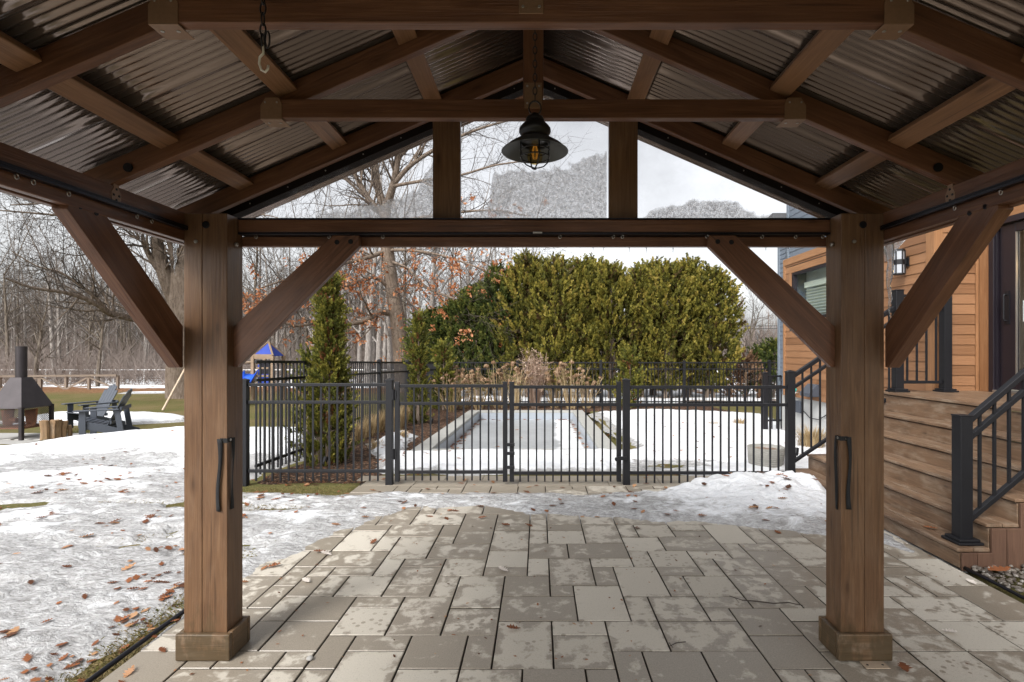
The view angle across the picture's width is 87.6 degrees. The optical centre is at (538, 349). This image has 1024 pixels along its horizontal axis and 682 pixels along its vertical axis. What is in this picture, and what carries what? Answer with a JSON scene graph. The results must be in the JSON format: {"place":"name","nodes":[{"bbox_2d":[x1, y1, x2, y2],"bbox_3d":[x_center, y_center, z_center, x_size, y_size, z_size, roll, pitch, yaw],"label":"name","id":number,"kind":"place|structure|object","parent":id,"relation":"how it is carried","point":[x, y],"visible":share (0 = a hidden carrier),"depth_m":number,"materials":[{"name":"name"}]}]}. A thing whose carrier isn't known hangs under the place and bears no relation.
{"place":"outdoors","nodes":[
{"label":"outdoors","id":0,"kind":"place"},
{"bbox_2d":[0,122,785,352],"label":"sky","id":1,"kind":"structure","parent":0,"point":[665,180],"materials":[{"name":"white"}]},
{"bbox_2d":[0,375,1023,681],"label":"ground","id":2,"kind":"structure","parent":0,"point":[138,403],"depth_m":13.61,"materials":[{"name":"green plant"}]},
{"bbox_2d":[0,216,49,345],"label":"woodland tree","id":3,"kind":"object","parent":2,"relation":"on","point":[18,306],"visible":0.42,"depth_m":46.05,"materials":[{"name":"grey plant"}]},
{"bbox_2d":[0,197,62,379],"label":"woodland tree","id":4,"kind":"object","parent":2,"relation":"on","point":[5,343],"visible":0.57,"depth_m":38.70,"materials":[{"name":"grey plant"}]},
{"bbox_2d":[0,200,62,360],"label":"woodland tree","id":5,"kind":"object","parent":2,"relation":"on","point":[14,306],"visible":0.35,"depth_m":46.41,"materials":[{"name":"grey plant"}]},
{"bbox_2d":[0,193,83,345],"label":"woodland tree","id":6,"kind":"object","parent":2,"relation":"on","point":[25,331],"visible":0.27,"depth_m":40.13,"materials":[{"name":"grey plant"}]},
{"bbox_2d":[39,420,49,439],"bbox_3d":[-9.591,1.562,10.353,0.160,0.381,0.143,0,0,-33],"label":"firewood log","id":7,"kind":"object","parent":2,"relation":"on","point":[44,425],"visible":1,"depth_m":10.30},
{"bbox_2d":[0,239,88,381],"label":"bare tree","id":8,"kind":"object","parent":2,"relation":"on","point":[40,334],"visible":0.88,"depth_m":31.00,"materials":[{"name":"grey plant"}]},
{"bbox_2d":[0,433,89,443],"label":"stone pad","id":9,"kind":"object","parent":2,"relation":"on","point":[8,438],"visible":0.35,"depth_m":10.60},
{"bbox_2d":[0,346,53,440],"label":"outdoor fireplace","id":10,"kind":"object","parent":9,"relation":"on","point":[21,391],"visible":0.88,"depth_m":10.58,"materials":[{"name":"metal"}]},
{"bbox_2d":[1,408,37,424],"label":"fire grate","id":11,"kind":"object","parent":10,"relation":"on","point":[6,421],"visible":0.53,"depth_m":10.68,"materials":[{"name":"metal"}]},
{"bbox_2d":[50,419,61,438],"bbox_3d":[-9.492,1.562,10.465,0.200,0.373,0.188,0,0,0],"label":"firewood log","id":12,"kind":"object","parent":9,"relation":"on","point":[55,428],"visible":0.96,"depth_m":10.42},
{"bbox_2d":[2,200,90,384],"bbox_3d":[-31.361,-5.341,33.718,5.212,15.628,5.726,0,0,-39],"label":"birch tree","id":13,"kind":"object","parent":2,"relation":"on","point":[50,313],"visible":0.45,"depth_m":33.85,"materials":[{"name":"grey plant"}]},
{"bbox_2d":[1,198,116,382],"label":"woodland tree","id":14,"kind":"object","parent":2,"relation":"on","point":[59,331],"visible":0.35,"depth_m":38.08,"materials":[{"name":"grey plant"}]},
{"bbox_2d":[0,374,119,389],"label":"rail fence","id":15,"kind":"object","parent":2,"relation":"on","point":[40,378],"visible":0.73,"depth_m":25.15,"materials":[{"name":"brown wood"}]},
{"bbox_2d":[42,241,122,381],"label":"woodland tree","id":16,"kind":"object","parent":2,"relation":"on","point":[103,360],"visible":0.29,"depth_m":37.82,"materials":[{"name":"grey plant"}]},
{"bbox_2d":[44,226,122,386],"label":"bare tree","id":17,"kind":"object","parent":2,"relation":"on","point":[99,348],"visible":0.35,"depth_m":29.01,"materials":[{"name":"grey plant"}]},
{"bbox_2d":[51,245,124,364],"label":"woodland tree","id":18,"kind":"object","parent":2,"relation":"on","point":[90,329],"visible":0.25,"depth_m":40.90,"materials":[{"name":"grey plant"}]},
{"bbox_2d":[61,384,124,427],"bbox_3d":[-10.246,1.307,12.327,0.800,0.977,0.940,0,0,24],"label":"garden chair","id":19,"kind":"object","parent":2,"relation":"on","point":[108,395],"visible":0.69,"depth_m":12.33,"materials":[{"name":"wood"}]},
{"bbox_2d":[62,233,138,379],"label":"woodland tree","id":20,"kind":"object","parent":2,"relation":"on","point":[108,334],"visible":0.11,"depth_m":45.11,"materials":[{"name":"grey plant"}]},
{"bbox_2d":[72,388,139,434],"bbox_3d":[-8.883,1.294,11.012,0.940,0.977,0.800,0,0,-24],"label":"garden chair","id":21,"kind":"object","parent":2,"relation":"on","point":[92,423],"visible":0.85,"depth_m":10.83,"materials":[{"name":"wood"}]},
{"bbox_2d":[85,295,141,381],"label":"woodland tree","id":22,"kind":"object","parent":2,"relation":"on","point":[122,338],"visible":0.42,"depth_m":39.64,"materials":[{"name":"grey plant"}]},
{"bbox_2d":[84,609,183,681],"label":"lawn edging","id":23,"kind":"object","parent":2,"relation":"on","point":[108,666],"visible":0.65,"depth_m":2.74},
{"bbox_2d":[0,193,295,398],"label":"maple tree","id":24,"kind":"object","parent":2,"relation":"on","point":[171,280],"visible":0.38,"depth_m":18.15,"materials":[{"name":"plant"}]},
{"bbox_2d":[0,319,394,386],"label":"woodland brush","id":25,"kind":"object","parent":2,"relation":"on","point":[117,364],"visible":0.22,"depth_m":34.13,"materials":[{"name":"plant"}]},
{"bbox_2d":[45,484,351,681],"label":"grass","id":26,"kind":"structure","parent":2,"relation":"on","point":[179,603],"depth_m":3.03,"materials":[{"name":"plant"}]},
{"bbox_2d":[162,341,285,410],"bbox_3d":[-10.295,0.830,17.757,1.410,2.245,3.836,0,0,26],"label":"play set","id":27,"kind":"object","parent":2,"relation":"on","point":[268,350],"visible":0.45,"depth_m":18.47,"materials":[{"name":"blue plastic"}]},
{"bbox_2d":[243,236,277,378],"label":"woodland tree","id":28,"kind":"object","parent":2,"relation":"on","point":[255,269],"visible":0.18,"depth_m":41.15,"materials":[{"name":"brown plant"}]},
{"bbox_2d":[243,208,303,359],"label":"woodland tree","id":29,"kind":"object","parent":2,"relation":"on","point":[265,260],"visible":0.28,"depth_m":40.62,"materials":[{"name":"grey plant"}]},
{"bbox_2d":[243,210,310,359],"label":"woodland tree","id":30,"kind":"object","parent":2,"relation":"on","point":[259,262],"visible":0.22,"depth_m":43.13,"materials":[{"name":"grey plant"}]},
{"bbox_2d":[265,204,312,363],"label":"grey trunk tree","id":31,"kind":"object","parent":2,"relation":"on","point":[297,348],"visible":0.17,"depth_m":43.33,"materials":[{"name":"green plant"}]},
{"bbox_2d":[243,378,393,486],"bbox_3d":[-2.555,0.990,6.150,1.758,1.320,0.088,0,0,0],"label":"iron fence","id":32,"kind":"object","parent":2,"relation":"on","point":[388,402],"visible":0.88,"depth_m":6.14,"materials":[{"name":"metal"}]},
{"bbox_2d":[254,359,436,474],"bbox_3d":[-3.360,1.034,11.987,0.088,1.817,11.314,0,0,0],"label":"iron fence","id":33,"kind":"object","parent":2,"relation":"on","point":[404,371],"visible":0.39,"depth_m":7.52,"materials":[{"name":"metal"}]},
{"bbox_2d":[330,182,376,382],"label":"grey trunk tree","id":34,"kind":"object","parent":2,"relation":"on","point":[359,348],"visible":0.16,"depth_m":38.13,"materials":[{"name":"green plant"}]},
{"bbox_2d":[310,175,398,365],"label":"grey trunk tree","id":35,"kind":"object","parent":2,"relation":"on","point":[373,343],"visible":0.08,"depth_m":41.87,"materials":[{"name":"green plant"}]},
{"bbox_2d":[316,163,406,382],"bbox_3d":[-11.255,-9.637,34.831,6.579,24.076,5.299,0,0,-36],"label":"grey trunk tree","id":36,"kind":"object","parent":2,"relation":"on","point":[368,350],"visible":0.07,"depth_m":33.00,"materials":[{"name":"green plant"}]},
{"bbox_2d":[147,122,592,391],"bbox_3d":[-6.123,-7.495,22.912,17.000,19.460,10.160,0,0,0],"label":"oak tree","id":37,"kind":"object","parent":2,"relation":"on","point":[394,312],"visible":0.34,"depth_m":22.67,"materials":[{"name":"brown plant"}]},
{"bbox_2d":[340,169,431,318],"bbox_3d":[-11.508,-8.679,39.273,7.757,22.775,6.992,0,0,-24],"label":"woodland tree","id":38,"kind":"object","parent":2,"relation":"on","point":[403,303],"visible":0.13,"depth_m":38.64,"materials":[{"name":"brown plant"}]},
{"bbox_2d":[351,171,424,377],"bbox_3d":[-9.018,-6.562,29.161,5.556,17.443,5.256,0,0,-36],"label":"grey trunk tree","id":39,"kind":"object","parent":2,"relation":"on","point":[389,349],"visible":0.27,"depth_m":29.87,"materials":[{"name":"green plant"}]},
{"bbox_2d":[0,264,776,366],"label":"distant wood","id":40,"kind":"object","parent":2,"relation":"on","point":[761,334],"visible":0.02,"depth_m":82.35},
{"bbox_2d":[2,370,775,402],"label":"woodland snow","id":41,"kind":"structure","parent":2,"relation":"on","point":[141,385],"depth_m":23.92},
{"bbox_2d":[356,155,424,382],"bbox_3d":[-9.500,-9.920,36.133,7.937,24.918,7.508,0,0,-32],"label":"grey trunk tree","id":42,"kind":"object","parent":2,"relation":"on","point":[378,349],"visible":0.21,"depth_m":34.92,"materials":[{"name":"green plant"}]},
{"bbox_2d":[341,147,472,382],"bbox_3d":[-11.178,-8.757,39.767,11.778,22.883,8.828,0,0,43],"label":"woodland tree","id":43,"kind":"object","parent":2,"relation":"on","point":[384,349],"visible":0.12,"depth_m":38.24,"materials":[{"name":"brown plant"}]},
{"bbox_2d":[400,305,459,388],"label":"hedge cedar","id":44,"kind":"object","parent":2,"relation":"on","point":[406,339],"visible":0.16,"depth_m":21.36,"materials":[{"name":"green plant"}]},
{"bbox_2d":[378,140,485,308],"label":"woodland tree","id":45,"kind":"object","parent":2,"relation":"on","point":[436,273],"visible":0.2,"depth_m":40.71,"materials":[{"name":"brown plant"}]},
{"bbox_2d":[426,298,481,389],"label":"hedge cedar","id":46,"kind":"object","parent":2,"relation":"on","point":[438,317],"visible":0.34,"depth_m":21.02,"materials":[{"name":"green plant"}]},
{"bbox_2d":[417,126,495,305],"bbox_3d":[-5.276,-8.623,35.022,6.758,22.426,7.143,0,0,-25],"label":"grey trunk tree","id":47,"kind":"object","parent":2,"relation":"on","point":[451,282],"visible":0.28,"depth_m":35.83,"materials":[{"name":"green plant"}]},
{"bbox_2d":[430,122,498,308],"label":"grey trunk tree","id":48,"kind":"object","parent":2,"relation":"on","point":[432,300],"visible":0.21,"depth_m":31.95,"materials":[{"name":"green plant"}]},
{"bbox_2d":[443,283,507,395],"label":"hedge cedar","id":49,"kind":"object","parent":2,"relation":"on","point":[461,303],"visible":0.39,"depth_m":20.54,"materials":[{"name":"green plant"}]},
{"bbox_2d":[447,128,511,285],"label":"grey trunk tree","id":50,"kind":"object","parent":2,"relation":"on","point":[468,281],"visible":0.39,"depth_m":34.20,"materials":[{"name":"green plant"}]},
{"bbox_2d":[0,391,967,681],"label":"snow cover","id":51,"kind":"object","parent":2,"relation":"on","point":[96,559],"visible":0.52,"depth_m":5.12,"materials":[{"name":"snow"}]},
{"bbox_2d":[796,423,825,447],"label":"grass tuft","id":52,"kind":"object","parent":51,"relation":"on","point":[815,439],"visible":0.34,"depth_m":8.32,"materials":[{"name":"plant"}]},
{"bbox_2d":[0,413,967,681],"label":"fallen leaves","id":53,"kind":"object","parent":2,"relation":"on","point":[116,619],"visible":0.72,"depth_m":3.55,"materials":[{"name":"brown plant"}]},
{"bbox_2d":[257,405,732,484],"bbox_3d":[1.150,1.728,11.900,9.100,0.358,11.400,0,0,0],"label":"mulch bed","id":54,"kind":"object","parent":2,"relation":"on","point":[426,427],"visible":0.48,"depth_m":9.12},
{"bbox_2d":[283,343,332,461],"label":"column cedar","id":55,"kind":"object","parent":54,"relation":"on","point":[302,353],"depth_m":7.68,"materials":[{"name":"green plant"}]},
{"bbox_2d":[298,270,364,466],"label":"column cedar","id":56,"kind":"object","parent":54,"relation":"on","point":[330,360],"depth_m":7.32,"materials":[{"name":"green plant"}]},
{"bbox_2d":[350,421,368,440],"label":"grass tuft","id":57,"kind":"object","parent":54,"relation":"on","point":[357,433],"visible":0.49,"depth_m":9.67,"materials":[{"name":"plant"}]},
{"bbox_2d":[403,308,433,423],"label":"column cedar","id":58,"kind":"object","parent":54,"relation":"on","point":[418,353],"depth_m":12.22,"materials":[{"name":"green plant"}]},
{"bbox_2d":[428,336,461,409],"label":"column cedar","id":59,"kind":"object","parent":54,"relation":"on","point":[442,350],"depth_m":15.81,"materials":[{"name":"green plant"}]},
{"bbox_2d":[430,373,470,411],"bbox_3d":[-2.454,1.205,15.151,1.076,1.163,0.938,0,0,-45],"label":"dried hydrangea","id":60,"kind":"object","parent":54,"relation":"on","point":[455,379],"visible":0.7,"depth_m":15.16,"materials":[{"name":"plant"}]},
{"bbox_2d":[445,365,480,408],"bbox_3d":[-2.377,1.140,16.498,1.201,1.354,1.409,0,0,0],"label":"dried hydrangea","id":61,"kind":"object","parent":54,"relation":"on","point":[467,398],"visible":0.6,"depth_m":16.29,"materials":[{"name":"plant"}]},
{"bbox_2d":[460,369,493,409],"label":"dried hydrangea","id":62,"kind":"object","parent":54,"relation":"on","point":[481,380],"visible":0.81,"depth_m":15.92,"materials":[{"name":"plant"}]},
{"bbox_2d":[474,359,524,407],"bbox_3d":[-1.189,1.048,16.520,1.434,1.550,1.251,0,0,-33],"label":"dried hydrangea","id":63,"kind":"object","parent":54,"relation":"on","point":[512,363],"visible":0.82,"depth_m":16.50,"materials":[{"name":"plant"}]},
{"bbox_2d":[500,366,536,408],"bbox_3d":[-0.651,1.154,16.228,1.064,1.318,1.219,0,0,-17],"label":"dried hydrangea","id":64,"kind":"object","parent":54,"relation":"on","point":[518,374],"visible":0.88,"depth_m":16.09,"materials":[{"name":"plant"}]},
{"bbox_2d":[514,348,553,408],"bbox_3d":[-0.139,0.879,16.483,1.247,1.880,1.277,0,0,0],"label":"pale shrub","id":65,"kind":"object","parent":54,"relation":"on","point":[532,370],"visible":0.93,"depth_m":16.42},
{"bbox_2d":[536,367,574,407],"bbox_3d":[0.519,1.181,16.580,1.141,1.287,1.339,0,0,31],"label":"dried hydrangea","id":66,"kind":"object","parent":54,"relation":"on","point":[557,381],"visible":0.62,"depth_m":16.61,"materials":[{"name":"plant"}]},
{"bbox_2d":[545,359,589,408],"bbox_3d":[0.882,1.041,16.319,1.251,1.550,1.434,0,0,14],"label":"dried hydrangea","id":67,"kind":"object","parent":54,"relation":"on","point":[563,365],"visible":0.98,"depth_m":16.24,"materials":[{"name":"plant"}]},
{"bbox_2d":[572,373,603,408],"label":"dried hydrangea","id":68,"kind":"object","parent":54,"relation":"on","point":[587,383],"visible":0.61,"depth_m":16.50,"materials":[{"name":"plant"}]},
{"bbox_2d":[611,339,646,407],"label":"column cedar","id":69,"kind":"object","parent":54,"relation":"on","point":[628,356],"depth_m":16.48,"materials":[{"name":"green plant"}]},
{"bbox_2d":[470,260,531,395],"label":"hedge cedar","id":70,"kind":"object","parent":2,"relation":"on","point":[479,308],"visible":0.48,"depth_m":20.21,"materials":[{"name":"green plant"}]},
{"bbox_2d":[410,410,615,450],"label":"swimming pool","id":71,"kind":"structure","parent":2,"relation":"in","point":[524,430],"depth_m":12.00,"materials":[{"name":"stone"}]},
{"bbox_2d":[489,249,561,396],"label":"hedge cedar","id":72,"kind":"object","parent":2,"relation":"on","point":[518,269],"visible":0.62,"depth_m":19.79,"materials":[{"name":"green plant"}]},
{"bbox_2d":[518,251,589,397],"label":"hedge cedar","id":73,"kind":"object","parent":2,"relation":"on","point":[555,268],"visible":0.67,"depth_m":19.43,"materials":[{"name":"green plant"}]},
{"bbox_2d":[547,253,618,397],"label":"hedge cedar","id":74,"kind":"object","parent":2,"relation":"on","point":[586,267],"visible":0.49,"depth_m":19.58,"materials":[{"name":"green plant"}]},
{"bbox_2d":[437,360,776,404],"bbox_3d":[3.500,1.143,17.600,13.700,1.600,0.100,0,0,0],"label":"iron fence","id":75,"kind":"object","parent":2,"relation":"on","point":[684,368],"visible":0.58,"depth_m":17.59,"materials":[{"name":"metal"}]},
{"bbox_2d":[581,259,644,397],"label":"hedge cedar","id":76,"kind":"object","parent":2,"relation":"on","point":[613,273],"visible":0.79,"depth_m":19.34,"materials":[{"name":"green plant"}]},
{"bbox_2d":[613,262,668,396],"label":"hedge cedar","id":77,"kind":"object","parent":2,"relation":"on","point":[637,273],"visible":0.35,"depth_m":19.64,"materials":[{"name":"green plant"}]},
{"bbox_2d":[624,255,670,394],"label":"hedge cedar","id":78,"kind":"object","parent":2,"relation":"on","point":[650,264],"visible":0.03,"depth_m":21.36,"materials":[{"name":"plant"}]},
{"bbox_2d":[634,258,700,397],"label":"hedge cedar","id":79,"kind":"object","parent":2,"relation":"on","point":[665,272],"visible":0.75,"depth_m":19.30,"materials":[{"name":"green plant"}]},
{"bbox_2d":[658,252,724,396],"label":"hedge cedar","id":80,"kind":"object","parent":2,"relation":"on","point":[692,265],"visible":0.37,"depth_m":19.61,"materials":[{"name":"green plant"}]},
{"bbox_2d":[622,370,795,484],"bbox_3d":[1.957,0.943,6.150,1.982,1.415,0.095,0,0,0],"label":"iron fence","id":81,"kind":"object","parent":2,"relation":"on","point":[789,387],"visible":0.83,"depth_m":6.14,"materials":[{"name":"metal"}]},
{"bbox_2d":[678,260,749,397],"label":"hedge cedar","id":82,"kind":"object","parent":2,"relation":"on","point":[724,302],"visible":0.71,"depth_m":19.40,"materials":[{"name":"green plant"}]},
{"bbox_2d":[718,347,766,397],"bbox_3d":[7.774,0.944,20.178,1.923,2.134,1.677,0,0,31],"label":"russet shrub","id":83,"kind":"object","parent":2,"relation":"on","point":[750,357],"visible":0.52,"depth_m":19.98,"materials":[{"name":"brown plant"}]},
{"bbox_2d":[722,285,776,381],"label":"bare tree","id":84,"kind":"object","parent":2,"relation":"on","point":[753,332],"visible":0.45,"depth_m":26.61,"materials":[{"name":"grey plant"}]},
{"bbox_2d":[734,339,776,395],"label":"garden cedar","id":85,"kind":"object","parent":2,"relation":"on","point":[754,351],"visible":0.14,"depth_m":21.06,"materials":[{"name":"green plant"}]},
{"bbox_2d":[751,336,776,396],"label":"garden cedar","id":86,"kind":"object","parent":2,"relation":"on","point":[769,352],"visible":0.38,"depth_m":20.40,"materials":[{"name":"green plant"}]},
{"bbox_2d":[747,444,784,467],"bbox_3d":[3.003,1.452,7.050,0.464,0.338,0.464,0,0,0],"label":"planter","id":87,"kind":"object","parent":2,"relation":"on","point":[765,454],"visible":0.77,"depth_m":6.89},
{"bbox_2d":[762,372,781,428],"bbox_3d":[4.902,1.100,10.652,0.916,1.320,0.106,0,0,-7],"label":"iron fence","id":88,"kind":"object","parent":2,"relation":"on","point":[765,375],"visible":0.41,"depth_m":10.57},
{"bbox_2d":[769,204,1023,467],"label":"house","id":89,"kind":"structure","parent":2,"relation":"on","point":[988,325],"depth_m":6.49,"materials":[{"name":"wood"}]},
{"bbox_2d":[789,256,825,317],"bbox_3d":[4.946,-1.005,9.440,0.307,1.130,1.560,0,0,0],"label":"window","id":90,"kind":"structure","parent":89,"relation":"in","point":[815,270],"depth_m":9.61,"materials":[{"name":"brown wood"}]},
{"bbox_2d":[800,384,818,396],"bbox_3d":[4.707,0.708,9.260,0.195,0.215,0.320,0,0,0],"label":"vent hood","id":91,"kind":"object","parent":89,"relation":"attached to","point":[815,390],"visible":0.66,"depth_m":9.11,"materials":[{"name":"metal"}]},
{"bbox_2d":[892,249,908,275],"bbox_3d":[4.720,-1.140,6.960,0.169,0.330,0.148,0,0,0],"label":"wall lantern","id":92,"kind":"object","parent":89,"relation":"attached to","point":[901,262],"depth_m":6.92,"materials":[{"name":"grey"}]},
{"bbox_2d":[989,212,1023,393],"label":"sliding door","id":93,"kind":"structure","parent":89,"relation":"in","point":[1004,246],"depth_m":6.14,"materials":[{"name":"metal"}]},
{"bbox_2d":[796,391,1023,570],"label":"deck","id":94,"kind":"structure","parent":2,"relation":"on","point":[917,461],"depth_m":4.60,"materials":[{"name":"brown wood"}]},
{"bbox_2d":[796,289,958,461],"bbox_3d":[3.915,0.301,6.277,1.972,2.012,0.209,0,0,-2],"label":"deck railing","id":95,"kind":"object","parent":94,"relation":"on","point":[898,382],"visible":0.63,"depth_m":6.25,"materials":[{"name":"metal"}]},
{"bbox_2d":[941,368,1023,545],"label":"stair railing","id":96,"kind":"object","parent":94,"relation":"on","point":[965,515],"visible":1,"depth_m":3.90,"materials":[{"name":"metal"}]},
{"bbox_2d":[971,564,1023,592],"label":"river gravel","id":97,"kind":"structure","parent":2,"relation":"on","point":[1001,580],"depth_m":3.62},
{"bbox_2d":[357,476,708,486],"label":"gate path","id":98,"kind":"structure","parent":0,"point":[434,481],"depth_m":6.28,"materials":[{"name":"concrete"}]},
{"bbox_2d":[392,382,507,481],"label":"pool gate","id":99,"kind":"structure","parent":98,"relation":"on","point":[398,403],"depth_m":6.14,"materials":[{"name":"metal"}]},
{"bbox_2d":[507,382,626,481],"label":"pool gate","id":100,"kind":"structure","parent":98,"relation":"on","point":[618,457],"depth_m":6.14,"materials":[{"name":"metal"}]},
{"bbox_2d":[100,482,1023,681],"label":"patio","id":101,"kind":"structure","parent":0,"point":[360,621],"depth_m":3.19,"materials":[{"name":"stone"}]},
{"bbox_2d":[0,0,1023,668],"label":"gazebo","id":102,"kind":"object","parent":101,"relation":"on","point":[862,132],"visible":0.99,"depth_m":2.46,"materials":[{"name":"brown wood"}]},
{"bbox_2d":[216,437,234,511],"bbox_3d":[-1.569,0.626,2.680,0.088,0.365,0.039,0,0,-44],"label":"tie strap","id":103,"kind":"object","parent":102,"relation":"attached to","point":[220,441],"visible":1,"depth_m":2.66,"materials":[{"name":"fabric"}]},
{"bbox_2d":[258,0,270,72],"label":"chain hook","id":104,"kind":"object","parent":102,"relation":"hanging from","point":[264,35],"visible":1,"depth_m":1.42,"materials":[{"name":"metal"}]},
{"bbox_2d":[501,30,567,169],"bbox_3d":[-0.013,-1.072,1.930,0.242,0.841,0.242,0,0,0],"label":"pendant lamp","id":105,"kind":"object","parent":102,"relation":"hanging from","point":[535,143],"visible":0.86,"depth_m":1.93,"materials":[{"name":"metal"}]},
{"bbox_2d":[834,435,851,509],"bbox_3d":[1.523,0.622,2.681,0.040,0.376,0.083,0,0,-40],"label":"tie strap","id":106,"kind":"object","parent":102,"relation":"attached to","point":[849,445],"visible":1,"depth_m":2.66,"materials":[{"name":"fabric"}]},
{"bbox_2d":[884,243,893,316],"bbox_3d":[1.928,-0.396,2.932,0.052,0.476,0.048,0,0,0],"label":"icicle","id":107,"kind":"object","parent":102,"relation":"hanging from","point":[887,270],"visible":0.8,"depth_m":2.94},
{"bbox_2d":[963,566,1023,599],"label":"gravel edging","id":108,"kind":"object","parent":101,"relation":"on","point":[1009,590],"visible":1,"depth_m":3.51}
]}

